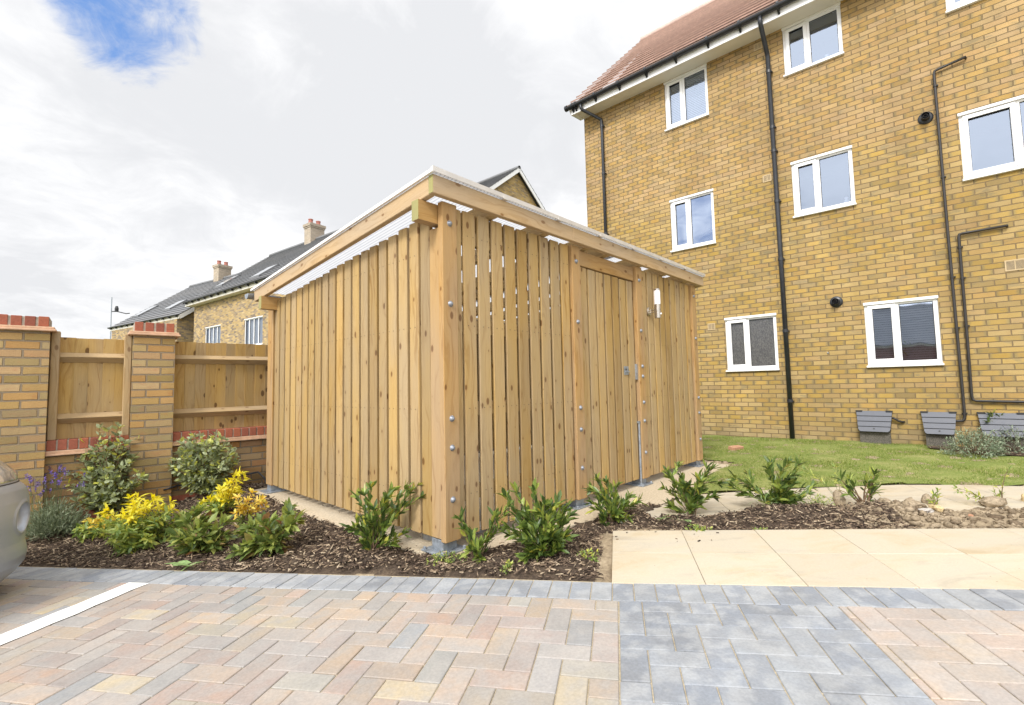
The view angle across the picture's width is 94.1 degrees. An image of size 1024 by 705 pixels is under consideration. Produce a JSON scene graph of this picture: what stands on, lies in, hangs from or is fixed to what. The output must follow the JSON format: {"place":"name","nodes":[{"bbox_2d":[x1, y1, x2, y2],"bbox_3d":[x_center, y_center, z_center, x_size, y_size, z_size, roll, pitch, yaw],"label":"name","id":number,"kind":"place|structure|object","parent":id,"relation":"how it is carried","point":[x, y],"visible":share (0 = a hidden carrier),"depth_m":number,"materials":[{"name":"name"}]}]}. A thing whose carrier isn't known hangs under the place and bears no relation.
{"place":"outdoors","nodes":[
{"label":"outdoors","id":0,"kind":"place"},
{"bbox_2d":[107,260,238,341],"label":"detached house","id":1,"kind":"structure","parent":0,"point":[172,309],"depth_m":28.61,"materials":[{"name":"grey stone"}]},
{"bbox_2d":[0,579,618,704],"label":"herringbone paving","id":2,"kind":"structure","parent":0,"point":[173,629],"depth_m":1.98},
{"bbox_2d":[0,460,30,581],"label":"parked car","id":3,"kind":"object","parent":2,"relation":"on","point":[15,509],"visible":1,"depth_m":2.83,"materials":[{"name":"silver metal"}]},
{"bbox_2d":[0,582,147,644],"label":"parking line","id":4,"kind":"object","parent":2,"relation":"on","point":[20,631],"visible":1,"depth_m":2.50,"materials":[{"name":"white paint"}]},
{"bbox_2d":[0,0,707,338],"label":"sky","id":5,"kind":"structure","parent":0,"point":[145,145],"materials":[{"name":"white"}]},
{"bbox_2d":[11,566,1023,704],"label":"paving sand","id":6,"kind":"structure","parent":0,"point":[619,681],"depth_m":1.90,"materials":[{"name":"beige sand"}]},
{"bbox_2d":[5,567,1023,610],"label":"kerb course","id":7,"kind":"object","parent":6,"relation":"on","point":[998,599],"visible":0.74,"depth_m":2.37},
{"bbox_2d":[619,601,935,704],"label":"grey paving band","id":8,"kind":"object","parent":6,"relation":"on","point":[724,674],"visible":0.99,"depth_m":1.70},
{"bbox_2d":[477,166,560,321],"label":"gabled house","id":9,"kind":"structure","parent":0,"point":[513,182],"depth_m":26.99,"materials":[{"name":"brick"}]},
{"bbox_2d":[19,437,1023,582],"bbox_3d":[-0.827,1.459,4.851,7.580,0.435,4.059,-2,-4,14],"label":"bark mulch","id":10,"kind":"object","parent":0,"point":[588,541],"visible":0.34,"depth_m":3.31,"materials":[{"name":"brown wood"}]},
{"bbox_2d":[25,464,90,540],"bbox_3d":[-3.991,1.292,4.145,0.600,0.622,0.517,-1,-4,0],"label":"lavender","id":11,"kind":"object","parent":10,"relation":"on","point":[42,520],"visible":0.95,"depth_m":4.09,"materials":[{"name":"plant"}]},
{"bbox_2d":[71,512,122,542],"bbox_3d":[-3.474,1.499,4.072,0.513,0.261,0.347,-2,-4,10],"label":"yellow shrub","id":12,"kind":"object","parent":10,"relation":"on","point":[93,522],"visible":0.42,"depth_m":4.02,"materials":[{"name":"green plant"}]},
{"bbox_2d":[65,421,148,515],"bbox_3d":[-3.851,1.129,4.502,0.805,0.944,0.578,-1,-4,0],"label":"silvery shrub","id":13,"kind":"object","parent":10,"relation":"on","point":[110,488],"visible":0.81,"depth_m":4.43,"materials":[{"name":"green plant"}]},
{"bbox_2d":[0,314,266,539],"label":"garden wall","id":14,"kind":"structure","parent":10,"relation":"on","point":[26,446],"depth_m":4.47,"materials":[{"name":"brick"}]},
{"bbox_2d":[47,331,131,440],"bbox_3d":[-4.021,0.310,4.562,0.579,0.996,0.104,2,-5,-41],"label":"fence panel","id":15,"kind":"object","parent":14,"relation":"on","point":[89,384],"visible":0.88,"depth_m":4.56,"materials":[{"name":"brown wood"}]},
{"bbox_2d":[173,342,267,431],"bbox_3d":[-2.368,0.396,6.005,3.130,0.949,0.084,2,-5,-41],"label":"fence panel","id":16,"kind":"object","parent":14,"relation":"on","point":[219,385],"visible":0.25,"depth_m":5.27,"materials":[{"name":"brown wood"}]},
{"bbox_2d":[86,491,185,556],"bbox_3d":[-2.940,1.352,3.804,0.681,0.468,0.591,-4,-5,30],"label":"yellow shrub","id":17,"kind":"object","parent":10,"relation":"on","point":[137,529],"visible":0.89,"depth_m":3.68,"materials":[{"name":"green plant"}]},
{"bbox_2d":[164,560,206,570],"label":"weed","id":18,"kind":"object","parent":10,"relation":"on","point":[185,562],"visible":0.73,"depth_m":3.13,"materials":[{"name":"green plant"}]},
{"bbox_2d":[172,504,217,530],"bbox_3d":[-2.599,1.371,3.867,0.395,0.302,0.254,-1,-4,0],"label":"leafy evergreen","id":19,"kind":"object","parent":10,"relation":"on","point":[197,510],"visible":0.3,"depth_m":3.83,"materials":[{"name":"green plant"}]},
{"bbox_2d":[161,511,242,555],"bbox_3d":[-2.274,1.333,3.474,0.560,0.394,0.361,-1,-4,0],"label":"leafy evergreen","id":20,"kind":"object","parent":10,"relation":"on","point":[188,542],"visible":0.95,"depth_m":3.44,"materials":[{"name":"green plant"}]},
{"bbox_2d":[166,431,239,498],"bbox_3d":[-3.120,1.154,4.875,0.720,0.706,0.573,-1,-4,0],"label":"silvery shrub","id":21,"kind":"object","parent":10,"relation":"on","point":[201,467],"visible":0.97,"depth_m":4.76,"materials":[{"name":"green plant"}]},
{"bbox_2d":[197,468,250,517],"bbox_3d":[-2.546,1.239,4.203,0.451,0.482,0.363,-1,-4,0],"label":"yellow shrub","id":22,"kind":"object","parent":10,"relation":"on","point":[222,501],"visible":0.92,"depth_m":4.17,"materials":[{"name":"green plant"}]},
{"bbox_2d":[229,487,269,523],"bbox_3d":[-2.171,1.282,3.964,0.266,0.303,0.259,-1,-4,0],"label":"yellow shrub","id":23,"kind":"object","parent":10,"relation":"on","point":[245,508],"visible":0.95,"depth_m":3.96,"materials":[{"name":"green plant"}]},
{"bbox_2d":[224,498,305,560],"bbox_3d":[-1.689,1.222,3.310,0.560,0.422,0.406,-1,-4,0],"label":"leafy evergreen","id":24,"kind":"object","parent":10,"relation":"on","point":[267,536],"visible":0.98,"depth_m":3.23,"materials":[{"name":"green plant"}]},
{"bbox_2d":[339,480,424,551],"bbox_3d":[-0.835,1.051,3.108,0.562,0.503,0.441,2,-5,-43],"label":"young laurel","id":25,"kind":"object","parent":10,"relation":"on","point":[371,529],"visible":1,"depth_m":3.10,"materials":[{"name":"green plant"}]},
{"bbox_2d":[426,550,466,565],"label":"weed","id":26,"kind":"object","parent":10,"relation":"on","point":[447,559],"visible":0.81,"depth_m":2.90,"materials":[{"name":"green plant"}]},
{"bbox_2d":[452,498,516,563],"bbox_3d":[-0.162,1.079,2.881,0.407,0.407,0.214,-1,-4,0],"label":"young laurel","id":27,"kind":"object","parent":10,"relation":"on","point":[476,546],"visible":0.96,"depth_m":2.87,"materials":[{"name":"green plant"}]},
{"bbox_2d":[254,445,729,555],"bbox_3d":[0.067,1.467,5.431,3.610,0.090,4.538,-5,-5,43],"label":"concrete pad","id":28,"kind":"object","parent":10,"relation":"on","point":[326,511],"visible":0.17,"depth_m":4.24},
{"bbox_2d":[422,532,432,540],"bbox_3d":[-0.537,1.230,3.359,0.208,0.127,0.208,-2,-4,7],"label":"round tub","id":29,"kind":"object","parent":28,"relation":"on","point":[426,537],"visible":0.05,"depth_m":3.27,"materials":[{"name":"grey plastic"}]},
{"bbox_2d":[245,165,704,557],"bbox_3d":[-0.164,0.220,5.582,3.253,2.427,4.420,-5,-5,43],"label":"timber shelter","id":30,"kind":"object","parent":28,"relation":"on","point":[393,360],"visible":0.98,"depth_m":3.83,"materials":[{"name":"wood"}]},
{"bbox_2d":[646,288,661,318],"bbox_3d":[1.532,-0.523,5.125,0.148,0.318,0.094,-5,-5,43],"label":"wall lamp","id":31,"kind":"object","parent":30,"relation":"attached to","point":[657,309],"visible":1,"depth_m":5.08,"materials":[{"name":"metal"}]},
{"bbox_2d":[465,509,484,533],"bbox_3d":[-0.287,1.233,3.481,0.208,0.127,0.208,-2,-4,7],"label":"round tub","id":32,"kind":"object","parent":28,"relation":"on","point":[480,531],"visible":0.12,"depth_m":3.40,"materials":[{"name":"grey plastic"}]},
{"bbox_2d":[500,559,514,573],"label":"weed","id":33,"kind":"object","parent":10,"relation":"on","point":[506,566],"visible":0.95,"depth_m":2.66,"materials":[{"name":"green plant"}]},
{"bbox_2d":[497,477,578,563],"bbox_3d":[0.162,0.999,2.883,0.539,0.491,0.404,-1,-4,0],"label":"young laurel","id":34,"kind":"object","parent":10,"relation":"on","point":[546,516],"visible":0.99,"depth_m":2.84,"materials":[{"name":"green plant"}]},
{"bbox_2d":[576,547,598,561],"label":"weed","id":35,"kind":"object","parent":10,"relation":"on","point":[584,554],"visible":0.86,"depth_m":2.78,"materials":[{"name":"green plant"}]},
{"bbox_2d":[581,471,648,525],"bbox_3d":[0.756,1.110,3.575,0.483,0.460,0.339,-1,-4,0],"label":"young laurel","id":36,"kind":"object","parent":10,"relation":"on","point":[613,509],"visible":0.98,"depth_m":3.54,"materials":[{"name":"green plant"}]},
{"bbox_2d":[656,514,690,522],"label":"weed","id":37,"kind":"object","parent":10,"relation":"on","point":[672,518],"visible":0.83,"depth_m":3.40,"materials":[{"name":"green plant"}]},
{"bbox_2d":[657,459,728,514],"bbox_3d":[1.391,1.051,3.726,0.518,0.459,0.337,-1,-4,0],"label":"young laurel","id":38,"kind":"object","parent":10,"relation":"in","point":[691,498],"visible":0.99,"depth_m":3.69,"materials":[{"name":"green plant"}]},
{"bbox_2d":[685,523,712,531],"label":"weed","id":39,"kind":"object","parent":10,"relation":"on","point":[696,527],"visible":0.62,"depth_m":3.22,"materials":[{"name":"green plant"}]},
{"bbox_2d":[748,486,775,506],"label":"weed","id":40,"kind":"object","parent":10,"relation":"on","point":[761,497],"visible":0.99,"depth_m":3.60,"materials":[{"name":"green plant"}]},
{"bbox_2d":[726,453,817,505],"bbox_3d":[2.110,1.022,3.821,0.814,0.471,0.435,0,-4,-17],"label":"young laurel","id":41,"kind":"object","parent":10,"relation":"in","point":[782,485],"visible":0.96,"depth_m":3.75,"materials":[{"name":"green plant"}]},
{"bbox_2d":[796,491,835,504],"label":"weed","id":42,"kind":"object","parent":10,"relation":"on","point":[817,501],"visible":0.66,"depth_m":3.65,"materials":[{"name":"green plant"}]},
{"bbox_2d":[831,466,886,501],"bbox_3d":[2.759,1.071,3.785,0.392,0.344,0.246,-1,-4,0],"label":"sapling","id":43,"kind":"object","parent":10,"relation":"in","point":[849,488],"visible":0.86,"depth_m":3.77,"materials":[{"name":"green plant"}]},
{"bbox_2d":[823,499,1023,528],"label":"soil crumbs","id":44,"kind":"object","parent":10,"relation":"on","point":[903,507],"visible":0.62,"depth_m":3.27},
{"bbox_2d":[918,508,933,512],"bbox_3d":[2.936,1.118,3.377,0.109,0.035,0.066,-1,-4,0],"label":"grey stone","id":45,"kind":"object","parent":10,"relation":"on","point":[927,510],"visible":0.76,"depth_m":3.36,"materials":[{"name":"grey stone"}]},
{"bbox_2d":[926,487,941,504],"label":"sapling","id":46,"kind":"object","parent":10,"relation":"on","point":[937,495],"visible":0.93,"depth_m":3.75,"materials":[{"name":"green plant"}]},
{"bbox_2d":[927,504,943,511],"bbox_3d":[3.045,1.116,3.429,0.056,0.057,0.126,-2,-4,8],"label":"yellow stone","id":47,"kind":"object","parent":10,"relation":"on","point":[938,508],"visible":0.85,"depth_m":3.40,"materials":[{"name":"yellow stone"}]},
{"bbox_2d":[952,484,983,500],"bbox_3d":[3.592,1.119,3.743,0.326,0.171,0.116,0,-4,-11],"label":"sapling","id":48,"kind":"object","parent":10,"relation":"on","point":[966,490],"visible":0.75,"depth_m":3.73,"materials":[{"name":"green plant"}]},
{"bbox_2d":[991,465,1012,499],"bbox_3d":[3.874,1.051,3.764,0.181,0.333,0.093,-1,-4,0],"label":"sapling","id":49,"kind":"object","parent":10,"relation":"on","point":[1000,494],"visible":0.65,"depth_m":3.75,"materials":[{"name":"green plant"}]},
{"bbox_2d":[612,528,1023,589],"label":"slab path","id":50,"kind":"structure","parent":0,"point":[978,558],"depth_m":2.58,"materials":[{"name":"beige stone"}]},
{"bbox_2d":[646,485,1023,517],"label":"curved path","id":51,"kind":"structure","parent":0,"point":[950,498],"depth_m":4.04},
{"bbox_2d":[802,463,840,492],"bbox_3d":[2.614,1.099,3.984,0.325,0.375,0.184,-1,-4,0],"label":"sapling","id":52,"kind":"object","parent":51,"relation":"on","point":[835,465],"visible":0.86,"depth_m":4.00,"materials":[{"name":"green plant"}]},
{"bbox_2d":[833,490,845,506],"bbox_3d":[2.624,1.179,3.825,0.091,0.158,0.080,-1,-4,0],"label":"upright clod","id":53,"kind":"object","parent":51,"relation":"on","point":[838,499],"visible":0.75,"depth_m":3.80,"materials":[{"name":"stone"}]},
{"bbox_2d":[904,497,921,503],"bbox_3d":[3.140,1.197,3.752,0.129,0.120,0.152,-1,-4,0],"label":"round clod","id":54,"kind":"object","parent":51,"relation":"on","point":[910,499],"visible":0.3,"depth_m":3.73,"materials":[{"name":"stone"}]},
{"bbox_2d":[921,493,935,504],"bbox_3d":[3.309,1.180,3.784,0.084,0.116,0.097,-1,-4,0],"label":"peaked clod","id":55,"kind":"object","parent":51,"relation":"on","point":[925,496],"visible":0.69,"depth_m":3.78,"materials":[{"name":"stone"}]},
{"bbox_2d":[978,496,1007,506],"bbox_3d":[3.675,1.143,3.651,0.185,0.084,0.137,0,-4,-22],"label":"clod","id":56,"kind":"object","parent":51,"relation":"on","point":[992,501],"visible":0.98,"depth_m":3.61,"materials":[{"name":"stone"}]},
{"bbox_2d":[693,435,1023,492],"bbox_3d":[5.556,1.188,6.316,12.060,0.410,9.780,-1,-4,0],"label":"lawn","id":57,"kind":"structure","parent":0,"point":[934,473],"depth_m":5.47,"materials":[{"name":"green plant"}]},
{"bbox_2d":[564,0,1023,446],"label":"apartment building","id":58,"kind":"structure","parent":57,"relation":"on","point":[737,152],"depth_m":7.65,"materials":[{"name":"brick"}]},
{"bbox_2d":[663,63,709,131],"bbox_3d":[3.676,-4.944,9.636,0.872,1.034,0.945,-5,-5,42],"label":"window","id":59,"kind":"structure","parent":58,"relation":"in","point":[686,94],"depth_m":9.43,"materials":[{"name":"white plastic"}]},
{"bbox_2d":[669,189,715,252],"bbox_3d":[3.734,-2.497,9.463,0.866,1.052,0.945,-5,-5,42],"label":"window","id":60,"kind":"structure","parent":58,"relation":"in","point":[692,216],"depth_m":9.18,"materials":[{"name":"white plastic"}]},
{"bbox_2d":[724,313,779,371],"bbox_3d":[4.474,-0.146,8.682,0.866,0.979,0.945,-5,-5,42],"label":"window","id":61,"kind":"structure","parent":58,"relation":"in","point":[751,341],"depth_m":8.39,"materials":[{"name":"white plastic"}]},
{"bbox_2d":[781,2,844,77],"bbox_3d":[5.251,-5.150,8.229,0.860,0.888,0.945,-5,-5,42],"label":"window","id":62,"kind":"structure","parent":58,"relation":"in","point":[807,41],"depth_m":8.16,"materials":[{"name":"white plastic"}]},
{"bbox_2d":[790,145,856,218],"bbox_3d":[5.313,-2.733,8.054,0.869,0.967,0.945,-5,-5,42],"label":"window","id":63,"kind":"structure","parent":58,"relation":"in","point":[821,183],"depth_m":8.04,"materials":[{"name":"white plastic"}]},
{"bbox_2d":[855,410,892,443],"bbox_3d":[5.389,1.179,7.086,0.444,0.625,0.193,-5,-5,42],"label":"meter box","id":64,"kind":"object","parent":58,"relation":"attached to","point":[874,427],"visible":0.91,"depth_m":7.07,"materials":[{"name":"grey plastic"}]},
{"bbox_2d":[863,295,943,367],"bbox_3d":[5.733,-0.288,7.019,0.882,0.992,0.366,-4,-5,32],"label":"window","id":65,"kind":"structure","parent":58,"relation":"in","point":[899,332],"depth_m":7.02,"materials":[{"name":"white plastic"}]},
{"bbox_2d":[945,0,981,13],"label":"window","id":66,"kind":"structure","parent":58,"relation":"in","point":[951,5],"depth_m":6.72,"materials":[{"name":"white plastic"}]},
{"bbox_2d":[957,95,1023,181],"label":"window","id":67,"kind":"structure","parent":58,"relation":"in","point":[991,135],"depth_m":6.66,"materials":[{"name":"white plastic"}]},
{"bbox_2d":[977,412,1023,449],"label":"meter box","id":68,"kind":"object","parent":58,"relation":"attached to","point":[1008,420],"visible":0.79,"depth_m":6.18,"materials":[{"name":"grey plastic"}]},
{"bbox_2d":[920,411,956,445],"bbox_3d":[5.925,1.135,6.605,0.381,0.625,0.193,-5,-5,42],"label":"meter box","id":69,"kind":"object","parent":57,"relation":"on","point":[939,427],"visible":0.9,"depth_m":6.60,"materials":[{"name":"grey plastic"}]},
{"bbox_2d":[937,426,1010,458],"bbox_3d":[5.653,1.089,5.833,0.731,0.390,0.566,-1,-4,0],"label":"sage shrub","id":70,"kind":"object","parent":57,"relation":"on","point":[966,441],"visible":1,"depth_m":5.79,"materials":[{"name":"green plant"}]},
{"bbox_2d":[926,446,1023,455],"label":"bark island","id":71,"kind":"structure","parent":57,"relation":"on","point":[1013,453],"depth_m":6.02,"materials":[{"name":"wood"}]},
{"bbox_2d":[930,445,1023,454],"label":"island bark mulch","id":72,"kind":"object","parent":71,"relation":"on","point":[989,450],"visible":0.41,"depth_m":5.97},
{"bbox_2d":[982,425,1023,452],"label":"sage shrub","id":73,"kind":"object","parent":71,"relation":"on","point":[1009,448],"visible":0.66,"depth_m":6.01,"materials":[{"name":"green plant"}]},
{"bbox_2d":[983,408,1002,422],"bbox_3d":[6.441,1.012,6.332,0.469,0.567,0.260,-1,-4,0],"label":"leafy evergreen","id":74,"kind":"object","parent":57,"relation":"on","point":[989,419],"visible":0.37,"depth_m":6.28,"materials":[{"name":"green plant"}]},
{"bbox_2d":[839,606,1023,704],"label":"pink paving","id":75,"kind":"structure","parent":0,"point":[988,645],"depth_m":1.68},
{"label":"ground","id":76,"kind":"structure","parent":0,"visible":0},
{"bbox_2d":[110,297,129,338],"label":"weather mast","id":77,"kind":"object","parent":76,"relation":"on","point":[116,309],"visible":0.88,"depth_m":48.45,"materials":[{"name":"metal"}]},
{"bbox_2d":[182,219,504,344],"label":"detached house","id":78,"kind":"structure","parent":76,"relation":"on","point":[227,312],"depth_m":22.86,"materials":[{"name":"beige brick"}]},
{"bbox_2d":[205,324,220,342],"bbox_3d":[-14.478,-0.653,23.808,1.824,1.262,0.945,-4,-5,37],"label":"window","id":79,"kind":"structure","parent":78,"relation":"in","point":[213,333],"depth_m":23.61,"materials":[{"name":"white plastic"}]},
{"bbox_2d":[244,316,262,344],"bbox_3d":[-11.124,-0.895,21.306,1.724,1.262,0.945,-4,-5,37],"label":"window","id":80,"kind":"structure","parent":78,"relation":"in","point":[253,326],"depth_m":21.12,"materials":[{"name":"white plastic"}]}
]}

